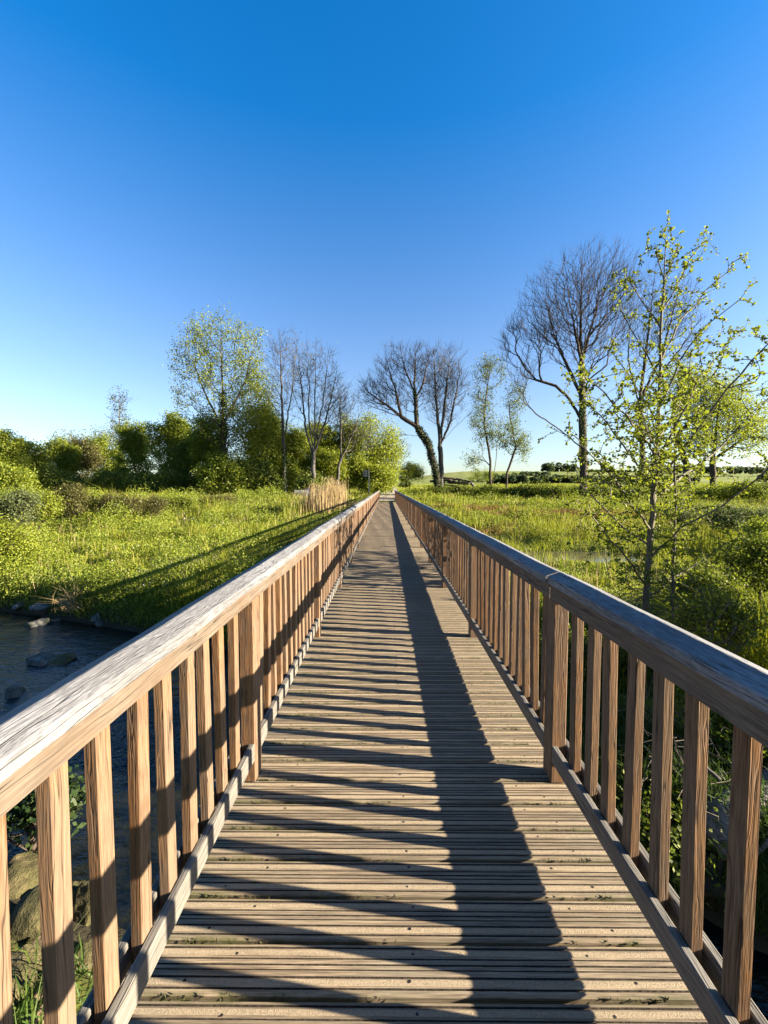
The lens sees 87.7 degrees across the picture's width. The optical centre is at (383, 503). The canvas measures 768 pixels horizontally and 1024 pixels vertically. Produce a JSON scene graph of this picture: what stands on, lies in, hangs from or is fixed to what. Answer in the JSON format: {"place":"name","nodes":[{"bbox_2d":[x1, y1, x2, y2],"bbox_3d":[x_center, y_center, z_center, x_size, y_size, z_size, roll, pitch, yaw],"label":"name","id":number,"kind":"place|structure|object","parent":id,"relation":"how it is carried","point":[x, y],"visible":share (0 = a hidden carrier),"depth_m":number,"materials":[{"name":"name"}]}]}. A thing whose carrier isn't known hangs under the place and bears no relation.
{"place":"outdoors","nodes":[
{"label":"outdoors","id":0,"kind":"place"},
{"bbox_2d":[0,611,767,1020],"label":"stream water","id":1,"kind":"structure","parent":0,"point":[20,643],"depth_m":7.44,"materials":[{"name":"liquid"}]},
{"bbox_2d":[5,685,25,698],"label":"boulder","id":2,"kind":"object","parent":1,"relation":"in","point":[14,691],"visible":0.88,"depth_m":8.72,"materials":[{"name":"stone"}]},
{"bbox_2d":[24,618,49,627],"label":"boulder","id":3,"kind":"object","parent":1,"relation":"in","point":[40,622],"visible":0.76,"depth_m":13.12,"materials":[{"name":"stone"}]},
{"bbox_2d":[26,651,55,666],"bbox_3d":[-8.875,4.142,10.472,0.793,0.354,0.586,6,-3,16],"label":"boulder","id":4,"kind":"object","parent":1,"relation":"in","point":[39,659],"visible":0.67,"depth_m":10.32,"materials":[{"name":"stone"}]},
{"bbox_2d":[47,652,76,666],"bbox_3d":[-8.418,4.115,10.435,0.615,0.236,0.610,-6,10,-20],"label":"boulder","id":5,"kind":"object","parent":1,"relation":"in","point":[61,659],"visible":0.9,"depth_m":10.39,"materials":[{"name":"stone"}]},
{"bbox_2d":[0,471,767,1023],"bbox_3d":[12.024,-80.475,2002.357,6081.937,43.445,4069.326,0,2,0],"label":"ground","id":6,"kind":"structure","parent":0,"point":[718,917],"depth_m":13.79,"materials":[{"name":"green plant"}]},
{"bbox_2d":[0,424,36,470],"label":"hedge tree","id":7,"kind":"object","parent":6,"relation":"on","point":[11,449],"visible":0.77,"depth_m":51.68,"materials":[{"name":"green plant"}]},
{"bbox_2d":[0,461,44,491],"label":"hedge tree","id":8,"kind":"object","parent":6,"relation":"on","point":[10,476],"visible":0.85,"depth_m":43.55,"materials":[{"name":"green plant"}]},
{"bbox_2d":[8,851,38,898],"bbox_3d":[-4.198,4.342,4.656,0.486,0.394,0.663,-1,3,-23],"label":"boulder","id":9,"kind":"object","parent":6,"relation":"on","point":[23,879],"visible":0.52,"depth_m":4.54,"materials":[{"name":"stone"}]},
{"bbox_2d":[0,482,47,531],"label":"meadow shrub","id":10,"kind":"object","parent":6,"relation":"on","point":[22,501],"visible":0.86,"depth_m":24.89,"materials":[{"name":"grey plant"}]},
{"bbox_2d":[11,950,37,1005],"bbox_3d":[-2.979,3.824,3.071,0.457,0.307,0.444,1,3,26],"label":"boulder","id":11,"kind":"object","parent":6,"relation":"on","point":[19,960],"visible":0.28,"depth_m":3.15,"materials":[{"name":"stone"}]},
{"bbox_2d":[10,885,40,942],"bbox_3d":[-3.476,4.122,3.942,0.500,0.445,0.570,-1,3,-19],"label":"boulder","id":12,"kind":"object","parent":6,"relation":"on","point":[25,922],"visible":0.25,"depth_m":3.81,"materials":[{"name":"stone"}]},
{"bbox_2d":[0,511,51,570],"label":"meadow shrub","id":13,"kind":"object","parent":6,"relation":"on","point":[12,540],"visible":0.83,"depth_m":17.01,"materials":[{"name":"green plant"}]},
{"bbox_2d":[17,943,41,978],"bbox_3d":[-2.989,3.945,3.393,0.358,0.253,0.270,2,3,42],"label":"boulder","id":14,"kind":"object","parent":6,"relation":"on","point":[29,949],"visible":0.16,"depth_m":3.44,"materials":[{"name":"stone"}]},
{"bbox_2d":[13,435,56,471],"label":"hedge tree","id":15,"kind":"object","parent":6,"relation":"on","point":[40,455],"visible":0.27,"depth_m":55.74,"materials":[{"name":"green plant"}]},
{"bbox_2d":[29,601,52,614],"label":"boulder","id":16,"kind":"object","parent":6,"relation":"on","point":[38,608],"visible":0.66,"depth_m":14.00,"materials":[{"name":"stone"}]},
{"bbox_2d":[6,765,86,852],"bbox_3d":[-4.352,3.943,4.991,1.580,1.510,0.963,0,2,0],"label":"waterside plant","id":17,"kind":"object","parent":6,"relation":"on","point":[26,805],"visible":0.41,"depth_m":4.92,"materials":[{"name":"green plant"}]},
{"bbox_2d":[26,483,69,533],"bbox_3d":[-23.301,0.484,27.314,3.668,3.692,2.774,0,2,0],"label":"meadow shrub","id":18,"kind":"object","parent":6,"relation":"on","point":[51,504],"visible":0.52,"depth_m":27.06,"materials":[{"name":"green plant"}]},
{"bbox_2d":[22,461,88,492],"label":"hedge tree","id":19,"kind":"object","parent":6,"relation":"on","point":[48,475],"visible":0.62,"depth_m":51.00,"materials":[{"name":"green plant"}]},
{"bbox_2d":[42,434,85,477],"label":"hedge tree","id":20,"kind":"object","parent":6,"relation":"on","point":[66,459],"visible":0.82,"depth_m":61.38,"materials":[{"name":"green plant"}]},
{"bbox_2d":[34,579,98,612],"bbox_3d":[-10.557,3.174,13.932,2.688,1.125,2.318,-1,3,-19],"label":"dry tuft","id":21,"kind":"object","parent":6,"relation":"on","point":[67,606],"visible":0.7,"depth_m":13.69,"materials":[{"name":"plant"}]},
{"bbox_2d":[12,895,125,1023],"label":"bank tufts","id":22,"kind":"object","parent":6,"relation":"on","point":[20,1014],"visible":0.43,"depth_m":2.80,"materials":[{"name":"green plant"}]},
{"bbox_2d":[46,426,91,442],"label":"tree","id":23,"kind":"object","parent":6,"relation":"on","point":[64,429],"visible":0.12,"depth_m":98.45,"materials":[{"name":"green plant"}]},
{"bbox_2d":[44,479,95,524],"bbox_3d":[-23.781,-0.026,30.122,3.812,3.647,2.555,0,2,0],"label":"meadow shrub","id":24,"kind":"object","parent":6,"relation":"on","point":[75,496],"visible":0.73,"depth_m":29.97,"materials":[{"name":"plant"}]},
{"bbox_2d":[72,881,90,925],"bbox_3d":[-3.140,4.372,4.281,0.389,0.576,0.346,0,11,26],"label":"boulder","id":25,"kind":"object","parent":6,"relation":"on","point":[81,902],"visible":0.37,"depth_m":4.21,"materials":[{"name":"stone"}]},
{"bbox_2d":[74,939,92,971],"bbox_3d":[-2.650,4.144,3.630,0.300,0.292,0.388,-9,7,21],"label":"boulder","id":26,"kind":"object","parent":6,"relation":"on","point":[86,948],"visible":0.14,"depth_m":3.57,"materials":[{"name":"stone"}]},
{"bbox_2d":[62,434,106,479],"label":"hedge tree","id":27,"kind":"object","parent":6,"relation":"on","point":[94,463],"visible":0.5,"depth_m":63.48,"materials":[{"name":"green plant"}]},
{"bbox_2d":[79,489,112,514],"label":"meadow shrub","id":28,"kind":"object","parent":6,"relation":"on","point":[91,501],"visible":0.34,"depth_m":31.90,"materials":[{"name":"green plant"}]},
{"bbox_2d":[63,465,135,492],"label":"hedge tree","id":29,"kind":"object","parent":6,"relation":"on","point":[102,480],"visible":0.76,"depth_m":50.78,"materials":[{"name":"green plant"}]},
{"bbox_2d":[82,425,118,466],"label":"tree","id":30,"kind":"object","parent":6,"relation":"on","point":[103,437],"visible":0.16,"depth_m":98.89,"materials":[{"name":"green plant"}]},
{"bbox_2d":[82,432,136,476],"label":"hedge tree","id":31,"kind":"object","parent":6,"relation":"on","point":[102,441],"visible":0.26,"depth_m":65.18,"materials":[{"name":"green plant"}]},
{"bbox_2d":[102,385,138,444],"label":"thin poplar","id":32,"kind":"object","parent":6,"relation":"on","point":[112,421],"visible":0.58,"depth_m":89.37,"materials":[{"name":"green plant"}]},
{"bbox_2d":[88,488,154,519],"bbox_3d":[-20.499,0.102,31.282,4.750,2.630,2.864,0,2,0],"label":"meadow shrub","id":33,"kind":"object","parent":6,"relation":"on","point":[108,496],"visible":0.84,"depth_m":30.94,"materials":[{"name":"green plant"}]},
{"bbox_2d":[108,416,154,478],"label":"hedge tree","id":34,"kind":"object","parent":6,"relation":"on","point":[130,443],"visible":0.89,"depth_m":59.26,"materials":[{"name":"green plant"}]},
{"bbox_2d":[127,492,171,518],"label":"meadow shrub","id":35,"kind":"object","parent":6,"relation":"on","point":[158,503],"visible":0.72,"depth_m":31.87,"materials":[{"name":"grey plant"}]},
{"bbox_2d":[118,465,197,492],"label":"hedge tree","id":36,"kind":"object","parent":6,"relation":"on","point":[160,480],"visible":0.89,"depth_m":49.95,"materials":[{"name":"green plant"}]},
{"bbox_2d":[140,407,192,471],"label":"hedge tree","id":37,"kind":"object","parent":6,"relation":"on","point":[170,429],"visible":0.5,"depth_m":56.89,"materials":[{"name":"green plant"}]},
{"bbox_2d":[160,490,200,509],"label":"meadow shrub","id":38,"kind":"object","parent":6,"relation":"on","point":[184,501],"visible":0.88,"depth_m":34.90,"materials":[{"name":"green plant"}]},
{"bbox_2d":[162,436,203,491],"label":"hedge tree","id":39,"kind":"object","parent":6,"relation":"on","point":[179,451],"visible":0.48,"depth_m":53.97,"materials":[{"name":"green plant"}]},
{"bbox_2d":[181,409,237,478],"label":"hedge tree","id":40,"kind":"object","parent":6,"relation":"on","point":[201,451],"visible":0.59,"depth_m":52.57,"materials":[{"name":"green plant"}]},
{"bbox_2d":[162,300,276,480],"bbox_3d":[-20.061,-12.703,49.675,13.212,24.007,10.450,-1,3,-26],"label":"leafy tree","id":41,"kind":"object","parent":6,"relation":"on","point":[223,436],"visible":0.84,"depth_m":49.13,"materials":[{"name":"green plant"}]},
{"bbox_2d":[196,490,243,505],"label":"meadow shrub","id":42,"kind":"object","parent":6,"relation":"on","point":[227,498],"visible":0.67,"depth_m":36.91,"materials":[{"name":"green plant"}]},
{"bbox_2d":[190,450,255,494],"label":"hedge tree","id":43,"kind":"object","parent":6,"relation":"on","point":[224,469],"visible":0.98,"depth_m":48.02,"materials":[{"name":"green plant"}]},
{"bbox_2d":[205,359,296,471],"bbox_3d":[-17.230,-9.656,52.808,11.549,17.567,9.356,0,2,0],"label":"leafy tree","id":44,"kind":"object","parent":6,"relation":"on","point":[257,433],"visible":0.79,"depth_m":51.57,"materials":[{"name":"green plant"}]},
{"bbox_2d":[229,450,285,494],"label":"hedge tree","id":45,"kind":"object","parent":6,"relation":"on","point":[262,473],"visible":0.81,"depth_m":49.42,"materials":[{"name":"green plant"}]},
{"bbox_2d":[240,402,285,458],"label":"hedge tree","id":46,"kind":"object","parent":6,"relation":"on","point":[278,433],"visible":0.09,"depth_m":56.93,"materials":[{"name":"green plant"}]},
{"bbox_2d":[253,324,310,493],"bbox_3d":[-13.138,-11.819,51.685,7.118,22.342,5.221,0,2,0],"label":"bare tree","id":47,"kind":"object","parent":6,"relation":"on","point":[284,469],"visible":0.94,"depth_m":51.48,"materials":[{"name":"brown plant"}]},
{"bbox_2d":[264,452,304,492],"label":"hedge tree","id":48,"kind":"object","parent":6,"relation":"on","point":[294,474],"visible":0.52,"depth_m":53.19,"materials":[{"name":"green plant"}]},
{"bbox_2d":[266,420,315,464],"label":"hedge tree","id":49,"kind":"object","parent":6,"relation":"on","point":[298,441],"visible":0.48,"depth_m":57.06,"materials":[{"name":"green plant"}]},
{"bbox_2d":[281,452,315,489],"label":"hedge tree","id":50,"kind":"object","parent":6,"relation":"on","point":[302,464],"visible":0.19,"depth_m":57.16,"materials":[{"name":"green plant"}]},
{"bbox_2d":[289,467,333,495],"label":"hedge tree","id":51,"kind":"object","parent":6,"relation":"on","point":[303,484],"visible":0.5,"depth_m":47.21,"materials":[{"name":"green plant"}]},
{"bbox_2d":[277,336,353,494],"bbox_3d":[-7.813,-9.875,46.418,9.635,19.407,6.783,0,2,0],"label":"bare tree","id":52,"kind":"object","parent":6,"relation":"on","point":[313,447],"visible":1,"depth_m":46.46,"materials":[{"name":"brown plant"}]},
{"bbox_2d":[299,419,331,469],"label":"hedge tree","id":53,"kind":"object","parent":6,"relation":"on","point":[320,443],"visible":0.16,"depth_m":59.88,"materials":[{"name":"green plant"}]},
{"bbox_2d":[290,476,350,515],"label":"reeds","id":54,"kind":"object","parent":6,"relation":"on","point":[325,498],"visible":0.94,"depth_m":34.70,"materials":[{"name":"plant"}]},
{"bbox_2d":[307,445,354,483],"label":"hedge tree","id":55,"kind":"object","parent":6,"relation":"on","point":[326,461],"visible":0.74,"depth_m":57.00,"materials":[{"name":"green plant"}]},
{"bbox_2d":[318,412,364,460],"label":"hedge tree","id":56,"kind":"object","parent":6,"relation":"on","point":[333,443],"visible":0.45,"depth_m":59.91,"materials":[{"name":"green plant"}]},
{"bbox_2d":[317,376,382,486],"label":"bare tree","id":57,"kind":"object","parent":6,"relation":"on","point":[344,452],"visible":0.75,"depth_m":55.66,"materials":[{"name":"brown plant"}]},
{"bbox_2d":[327,448,373,493],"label":"hedge tree","id":58,"kind":"object","parent":6,"relation":"on","point":[359,465],"visible":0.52,"depth_m":57.95,"materials":[{"name":"green plant"}]},
{"bbox_2d":[337,408,408,494],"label":"round tree","id":59,"kind":"object","parent":6,"relation":"on","point":[377,456],"visible":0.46,"depth_m":60.27,"materials":[{"name":"green plant"}]},
{"bbox_2d":[354,460,399,494],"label":"hedge tree","id":60,"kind":"object","parent":6,"relation":"on","point":[382,478],"visible":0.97,"depth_m":57.12,"materials":[{"name":"green plant"}]},
{"bbox_2d":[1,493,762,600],"bbox_3d":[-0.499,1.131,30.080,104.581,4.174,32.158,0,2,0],"label":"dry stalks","id":61,"kind":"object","parent":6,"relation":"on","point":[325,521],"visible":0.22,"depth_m":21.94,"materials":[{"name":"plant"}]},
{"bbox_2d":[0,490,767,1023],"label":"footbridge","id":62,"kind":"object","parent":6,"relation":"on","point":[406,812],"visible":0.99,"depth_m":1.52,"materials":[{"name":"brown wood"}]},
{"bbox_2d":[0,479,767,698],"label":"meadow grass","id":63,"kind":"structure","parent":6,"relation":"on","point":[581,534],"depth_m":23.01,"materials":[{"name":"green plant"}]},
{"bbox_2d":[353,339,441,494],"bbox_3d":[1.715,-10.596,49.710,11.604,20.502,6.410,0,2,0],"label":"leaning tree","id":64,"kind":"object","parent":6,"relation":"on","point":[422,435],"visible":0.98,"depth_m":49.31,"materials":[{"name":"brown plant"}]},
{"bbox_2d":[38,482,758,500],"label":"meadow grass","id":65,"kind":"structure","parent":6,"relation":"on","point":[353,493],"depth_m":53.33,"materials":[{"name":"green plant"}]},
{"bbox_2d":[396,461,425,487],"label":"round bush","id":66,"kind":"object","parent":6,"relation":"on","point":[413,471],"visible":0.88,"depth_m":65.38,"materials":[{"name":"green plant"}]},
{"bbox_2d":[417,482,452,495],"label":"scrub bush","id":67,"kind":"object","parent":6,"relation":"on","point":[443,489],"visible":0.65,"depth_m":49.42,"materials":[{"name":"green plant"}]},
{"bbox_2d":[416,338,473,486],"bbox_3d":[7.930,-11.054,51.664,6.962,20.827,6.731,-2,3,-42],"label":"upright bare tree","id":68,"kind":"object","parent":6,"relation":"on","point":[445,406],"visible":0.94,"depth_m":51.27,"materials":[{"name":"brown brown bark"}]},
{"bbox_2d":[447,484,477,494],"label":"scrub bush","id":69,"kind":"object","parent":6,"relation":"on","point":[459,488],"visible":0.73,"depth_m":49.40,"materials":[{"name":"green plant"}]},
{"bbox_2d":[471,467,494,486],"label":"scrub bush","id":70,"kind":"object","parent":6,"relation":"on","point":[485,476],"visible":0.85,"depth_m":99.34,"materials":[{"name":"green plant"}]},
{"bbox_2d":[461,350,509,485],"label":"slender leafy tree","id":71,"kind":"object","parent":6,"relation":"on","point":[489,368],"visible":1,"depth_m":49.34,"materials":[{"name":"green plant"}]},
{"bbox_2d":[472,482,506,495],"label":"scrub bush","id":72,"kind":"object","parent":6,"relation":"on","point":[486,488],"visible":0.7,"depth_m":46.36,"materials":[{"name":"green plant"}]},
{"bbox_2d":[494,379,534,487],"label":"slender leafy tree","id":73,"kind":"object","parent":6,"relation":"on","point":[511,428],"visible":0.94,"depth_m":50.29,"materials":[{"name":"green plant"}]},
{"bbox_2d":[497,482,537,497],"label":"scrub bush","id":74,"kind":"object","parent":6,"relation":"on","point":[514,490],"visible":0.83,"depth_m":45.44,"materials":[{"name":"green plant"}]},
{"bbox_2d":[519,480,568,498],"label":"scrub bush","id":75,"kind":"object","parent":6,"relation":"on","point":[545,490],"visible":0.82,"depth_m":45.31,"materials":[{"name":"green plant"}]},
{"bbox_2d":[492,226,649,498],"bbox_3d":[19.915,-15.175,43.779,16.802,30.406,10.407,0,2,0],"label":"bare tree","id":76,"kind":"object","parent":6,"relation":"on","point":[581,412],"visible":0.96,"depth_m":42.97,"materials":[{"name":"brown plant"}]},
{"bbox_2d":[519,462,631,475],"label":"distant wood","id":77,"kind":"object","parent":6,"relation":"on","point":[547,467],"visible":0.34,"depth_m":430.56,"materials":[{"name":"green plant"}]},
{"bbox_2d":[430,501,750,560],"bbox_3d":[17.724,1.500,26.636,34.332,2.692,18.620,0,3,11],"label":"rusty sedge","id":78,"kind":"object","parent":6,"relation":"on","point":[534,512],"visible":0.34,"depth_m":32.95,"materials":[{"name":"plant"}]},
{"bbox_2d":[521,551,662,563],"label":"puddle water","id":79,"kind":"structure","parent":6,"relation":"on","point":[578,555],"depth_m":21.32,"materials":[{"name":"liquid"}]},
{"bbox_2d":[539,618,653,696],"bbox_3d":[3.887,2.815,7.559,2.652,1.401,1.776,0,2,0],"label":"bramble","id":80,"kind":"object","parent":6,"relation":"on","point":[623,656],"visible":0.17,"depth_m":7.41,"materials":[{"name":"green plant"}]},
{"bbox_2d":[587,483,616,498],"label":"scrub bush","id":81,"kind":"object","parent":6,"relation":"on","point":[604,490],"visible":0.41,"depth_m":45.42,"materials":[{"name":"green plant"}]},
{"bbox_2d":[444,465,767,483],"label":"distant hedge","id":82,"kind":"object","parent":6,"relation":"on","point":[514,478],"visible":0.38,"depth_m":169.30,"materials":[{"name":"green plant"}]},
{"bbox_2d":[592,472,632,489],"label":"scrub bush","id":83,"kind":"object","parent":6,"relation":"on","point":[620,480],"visible":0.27,"depth_m":59.39,"materials":[{"name":"green plant"}]},
{"bbox_2d":[612,484,650,497],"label":"scrub bush","id":84,"kind":"object","parent":6,"relation":"on","point":[641,490],"visible":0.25,"depth_m":45.46,"materials":[{"name":"green plant"}]},
{"bbox_2d":[538,210,767,698],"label":"sapling","id":85,"kind":"object","parent":6,"relation":"on","point":[658,462],"visible":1,"depth_m":6.58,"materials":[{"name":"green plant"}]},
{"bbox_2d":[616,253,716,485],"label":"bare tree","id":86,"kind":"object","parent":6,"relation":"on","point":[644,390],"visible":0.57,"depth_m":68.45,"materials":[{"name":"brown plant"}]},
{"bbox_2d":[616,769,726,911],"bbox_3d":[3.231,3.709,4.500,1.808,1.504,1.244,1,3,24],"label":"bramble","id":87,"kind":"object","parent":6,"relation":"on","point":[674,848],"visible":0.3,"depth_m":4.39,"materials":[{"name":"green plant"}]},
{"bbox_2d":[595,543,767,656],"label":"brush pile","id":88,"kind":"object","parent":6,"relation":"on","point":[699,591],"visible":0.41,"depth_m":6.90,"materials":[{"name":"brown wood"}]},
{"bbox_2d":[599,694,767,844],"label":"brush pile","id":89,"kind":"object","parent":6,"relation":"on","point":[676,742],"visible":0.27,"depth_m":4.73,"materials":[{"name":"brown wood"}]},
{"bbox_2d":[659,501,713,527],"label":"scrub bush","id":90,"kind":"object","parent":6,"relation":"on","point":[687,514],"visible":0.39,"depth_m":26.66,"materials":[{"name":"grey plant"}]},
{"bbox_2d":[642,358,765,485],"bbox_3d":[47.222,-11.556,59.245,15.239,21.088,10.107,0,2,0],"label":"leafy leaning tree","id":91,"kind":"object","parent":6,"relation":"on","point":[675,391],"visible":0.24,"depth_m":58.40,"materials":[{"name":"green plant"}]},
{"bbox_2d":[651,659,767,764],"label":"bramble","id":92,"kind":"object","parent":6,"relation":"on","point":[715,718],"visible":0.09,"depth_m":5.50,"materials":[{"name":"green plant"}]},
{"bbox_2d":[653,576,767,748],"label":"leafy shrub","id":93,"kind":"object","parent":6,"relation":"on","point":[733,619],"visible":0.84,"depth_m":5.58,"materials":[{"name":"green plant"}]},
{"bbox_2d":[657,553,767,615],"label":"bramble","id":94,"kind":"object","parent":6,"relation":"on","point":[704,578],"visible":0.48,"depth_m":10.37,"materials":[{"name":"green plant"}]},
{"bbox_2d":[704,850,725,898],"bbox_3d":[3.526,4.028,4.365,0.342,0.424,0.394,1,3,15],"label":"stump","id":95,"kind":"object","parent":6,"relation":"on","point":[708,885],"visible":0.33,"depth_m":4.26,"materials":[{"name":"plant"}]},
{"bbox_2d":[682,478,750,501],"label":"scrub bush","id":96,"kind":"object","parent":6,"relation":"on","point":[722,489],"visible":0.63,"depth_m":41.28,"materials":[{"name":"green plant"}]},
{"bbox_2d":[667,368,767,487],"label":"leafy tree","id":97,"kind":"object","parent":6,"relation":"on","point":[739,441],"visible":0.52,"depth_m":56.33,"materials":[{"name":"green plant"}]},
{"bbox_2d":[701,500,767,535],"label":"scrub bush","id":98,"kind":"object","parent":6,"relation":"on","point":[719,515],"visible":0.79,"depth_m":23.66,"materials":[{"name":"green plant"}]},
{"bbox_2d":[704,529,767,606],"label":"bramble","id":99,"kind":"object","parent":6,"relation":"on","point":[759,557],"visible":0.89,"depth_m":11.35,"materials":[{"name":"green plant"}]},
{"bbox_2d":[705,767,767,860],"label":"rock","id":100,"kind":"object","parent":6,"relation":"on","point":[716,834],"visible":0.21,"depth_m":4.43,"materials":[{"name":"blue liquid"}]},
{"bbox_2d":[725,477,767,503],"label":"scrub bush","id":101,"kind":"object","parent":6,"relation":"on","point":[753,492],"visible":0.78,"depth_m":39.34,"materials":[{"name":"green plant"}]},
{"bbox_2d":[733,510,767,541],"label":"scrub bush","id":102,"kind":"object","parent":6,"relation":"on","point":[763,526],"visible":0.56,"depth_m":19.90,"materials":[{"name":"green plant"}]},
{"bbox_2d":[740,594,767,645],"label":"bramble","id":103,"kind":"object","parent":6,"relation":"on","point":[762,602],"visible":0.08,"depth_m":8.00,"materials":[{"name":"green plant"}]},
{"bbox_2d":[0,0,767,477],"label":"sky","id":104,"kind":"structure","parent":0,"point":[361,175],"materials":[{"name":"blue"}]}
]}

